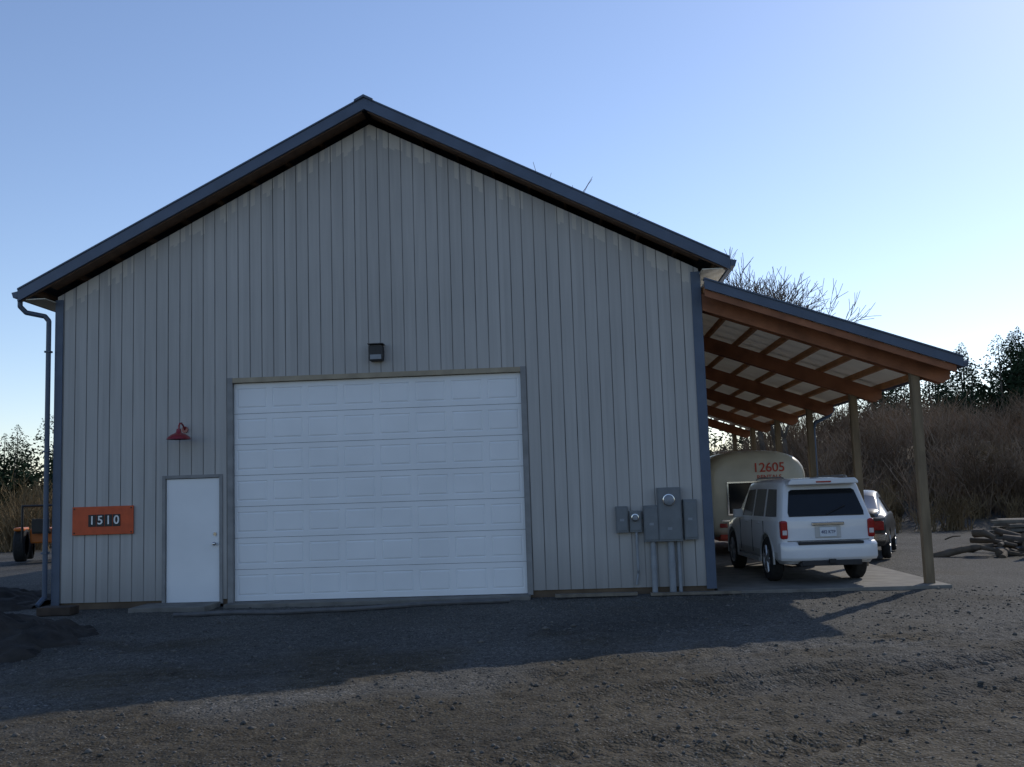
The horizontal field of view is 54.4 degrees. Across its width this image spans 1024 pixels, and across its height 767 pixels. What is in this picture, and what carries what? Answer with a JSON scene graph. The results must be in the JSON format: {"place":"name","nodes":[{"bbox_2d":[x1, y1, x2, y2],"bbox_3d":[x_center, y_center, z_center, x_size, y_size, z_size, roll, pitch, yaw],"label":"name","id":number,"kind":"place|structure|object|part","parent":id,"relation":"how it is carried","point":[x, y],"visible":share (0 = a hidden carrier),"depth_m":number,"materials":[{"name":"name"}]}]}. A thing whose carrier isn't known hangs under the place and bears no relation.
{"place":"outdoors","nodes":[
{"label":"outdoors","id":0,"kind":"place"},
{"bbox_2d":[0,440,1023,766],"bbox_3d":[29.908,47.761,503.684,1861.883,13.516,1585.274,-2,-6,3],"label":"ground","id":1,"kind":"structure","parent":0,"point":[610,746],"depth_m":9.11,"materials":[{"name":"grey gravel"}]},
{"bbox_2d":[0,587,50,611],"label":"dirt pile","id":2,"kind":"object","parent":1,"relation":"on","point":[14,599],"visible":0.59,"depth_m":17.99,"materials":[{"name":"soil"}]},
{"bbox_2d":[0,468,52,552],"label":"bare brush","id":3,"kind":"object","parent":1,"relation":"on","point":[9,522],"visible":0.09,"depth_m":39.45,"materials":[{"name":"brown plant"}]},
{"bbox_2d":[0,416,53,515],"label":"distant conifer trees","id":4,"kind":"object","parent":1,"relation":"on","point":[19,473],"visible":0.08,"depth_m":66.08,"materials":[{"name":"green plant"}]},
{"bbox_2d":[13,504,51,561],"bbox_3d":[-14.791,4.714,31.636,1.550,1.734,2.584,0,-6,-17],"label":"tractor","id":5,"kind":"object","parent":1,"relation":"on","point":[23,547],"visible":0.48,"depth_m":30.50,"materials":[{"name":"orange paint"}]},
{"bbox_2d":[0,611,98,662],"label":"dirt pile","id":6,"kind":"object","parent":1,"relation":"on","point":[24,637],"visible":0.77,"depth_m":12.40,"materials":[{"name":"soil"}]},
{"bbox_2d":[128,594,530,612],"bbox_3d":[-2.892,3.564,16.065,6.381,0.135,0.870,-2,-6,3],"label":"concrete apron","id":7,"kind":"object","parent":1,"relation":"on","point":[181,607],"depth_m":16.05,"materials":[{"name":"concrete"}]},
{"bbox_2d":[12,94,736,609],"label":"pole barn","id":8,"kind":"structure","parent":1,"relation":"on","point":[522,408],"depth_m":16.72,"materials":[{"name":"grey metal"}]},
{"bbox_2d":[72,505,133,535],"bbox_3d":[-6.867,2.300,16.718,1.050,0.470,0.056,-2,-6,3],"label":"house number sign","id":9,"kind":"object","parent":8,"relation":"attached to","point":[102,520],"visible":1,"depth_m":16.70,"materials":[{"name":"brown wood"}]},
{"bbox_2d":[166,422,190,439],"bbox_3d":[-5.535,0.787,16.583,0.397,0.290,0.483,-2,-6,3],"label":"gooseneck barn lamp","id":10,"kind":"object","parent":8,"relation":"attached to","point":[178,435],"visible":1,"depth_m":16.49,"materials":[{"name":"red metal"}]},
{"bbox_2d":[166,478,218,602],"bbox_3d":[-5.332,2.619,16.662,0.904,2.042,0.045,-2,-6,3],"label":"entry door","id":11,"kind":"structure","parent":8,"relation":"in","point":[192,561],"depth_m":16.64,"materials":[{"name":"white paint"}]},
{"bbox_2d":[367,343,384,361],"bbox_3d":[-2.274,-0.522,16.672,0.260,0.285,0.200,-2,-6,3],"label":"wall flood light","id":12,"kind":"object","parent":8,"relation":"attached to","point":[376,351],"visible":1,"depth_m":16.62,"materials":[{"name":"black metal"}]},
{"bbox_2d":[234,373,527,600],"bbox_3d":[-2.233,1.719,16.605,4.870,3.634,0.025,-2,-6,3],"label":"garage door","id":13,"kind":"structure","parent":8,"relation":"in","point":[499,546],"depth_m":16.59,"materials":[{"name":"white paint"}]},
{"bbox_2d":[615,487,698,591],"bbox_3d":[2.350,2.566,16.035,1.312,1.766,0.284,-2,-6,3],"label":"electric meter panel","id":14,"kind":"object","parent":8,"relation":"attached to","point":[662,519],"visible":0.98,"depth_m":16.04,"materials":[{"name":"grey metal"}]},
{"bbox_2d":[36,590,741,616],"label":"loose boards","id":15,"kind":"object","parent":1,"relation":"on","point":[62,610],"visible":1,"depth_m":15.44,"materials":[{"name":"grey concrete"}]},
{"bbox_2d":[41,387,908,482],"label":"distant conifer trees","id":16,"kind":"object","parent":1,"relation":"on","point":[716,439],"visible":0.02,"depth_m":188.39,"materials":[{"name":"green plant"}]},
{"bbox_2d":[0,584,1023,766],"bbox_3d":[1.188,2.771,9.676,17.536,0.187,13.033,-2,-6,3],"label":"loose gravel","id":17,"kind":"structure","parent":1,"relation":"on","point":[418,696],"depth_m":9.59,"materials":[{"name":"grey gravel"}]},
{"bbox_2d":[726,273,824,450],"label":"bare tree","id":18,"kind":"object","parent":1,"relation":"on","point":[772,430],"visible":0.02,"depth_m":47.04,"materials":[{"name":"brown plant"}]},
{"bbox_2d":[723,247,833,450],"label":"bare tree","id":19,"kind":"object","parent":1,"relation":"on","point":[760,433],"visible":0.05,"depth_m":42.75,"materials":[{"name":"brown plant"}]},
{"bbox_2d":[718,277,875,453],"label":"bare tree","id":20,"kind":"object","parent":1,"relation":"on","point":[784,439],"depth_m":42.60,"materials":[{"name":"brown plant"}]},
{"bbox_2d":[701,277,968,592],"bbox_3d":[5.791,1.786,25.193,4.083,5.229,19.060,-2,-6,3],"label":"lean to carport","id":21,"kind":"object","parent":1,"relation":"on","point":[771,361],"visible":0.63,"depth_m":18.57,"materials":[{"name":"brown wood"}]},
{"bbox_2d":[710,450,804,540],"bbox_3d":[5.928,3.135,26.604,2.470,2.490,6.997,-2,-6,3],"label":"travel trailer","id":22,"kind":"object","parent":21,"relation":"on","point":[735,475],"visible":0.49,"depth_m":23.28,"materials":[{"name":"beige paint"}]},
{"bbox_3d":[5.727,2.734,23.212,1.720,0.920,0.065,-2,-6,3],"label":"window frame","id":23,"kind":"part","parent":22,"relation":"part of","materials":[{"name":"silver metal"}]},
{"bbox_3d":[5.605,2.669,23.223,1.080,0.700,0.050,-2,-6,3],"label":"rear window","id":24,"kind":"part","parent":22,"relation":"part of","materials":[{"name":"black glass"}]},
{"bbox_2d":[727,475,877,580],"bbox_3d":[5.204,2.624,18.517,1.866,1.777,4.752,-2,-6,0],"label":"parked suv","id":25,"kind":"object","parent":21,"relation":"on","point":[775,526],"visible":1,"depth_m":16.50,"materials":[{"name":"white paint"}]},
{"bbox_3d":[5.171,1.973,16.532,1.250,0.441,0.240,-2,-6,0],"label":"rear window","id":26,"kind":"part","parent":25,"relation":"part of","materials":[{"name":"black glass"}]},
{"bbox_2d":[710,385,1023,532],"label":"bare brush","id":27,"kind":"object","parent":1,"relation":"on","point":[885,433],"visible":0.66,"depth_m":40.30,"materials":[{"name":"brown plant"}]},
{"bbox_2d":[864,490,896,557],"bbox_3d":[7.939,3.195,22.995,1.598,1.478,4.275,-4,-7,23],"label":"parked sedan","id":28,"kind":"object","parent":1,"relation":"on","point":[880,513],"visible":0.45,"depth_m":21.39,"materials":[{"name":"grey paint"}]},
{"bbox_2d":[846,326,1023,443],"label":"distant conifer trees","id":29,"kind":"object","parent":1,"relation":"on","point":[1011,379],"visible":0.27,"depth_m":67.96,"materials":[{"name":"green plant"}]},
{"bbox_2d":[933,528,1023,557],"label":"log pile","id":30,"kind":"object","parent":1,"relation":"on","point":[1010,541],"visible":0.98,"depth_m":21.51,"materials":[{"name":"brown plant"}]},
{"bbox_2d":[989,518,1023,539],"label":"lumber stack","id":31,"kind":"object","parent":30,"relation":"attached to","point":[1016,525],"visible":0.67,"depth_m":24.34,"materials":[{"name":"grey wood"}]},
{"bbox_2d":[0,0,1023,484],"label":"sky","id":32,"kind":"structure","parent":0,"point":[875,148],"materials":[{"name":"blue"}]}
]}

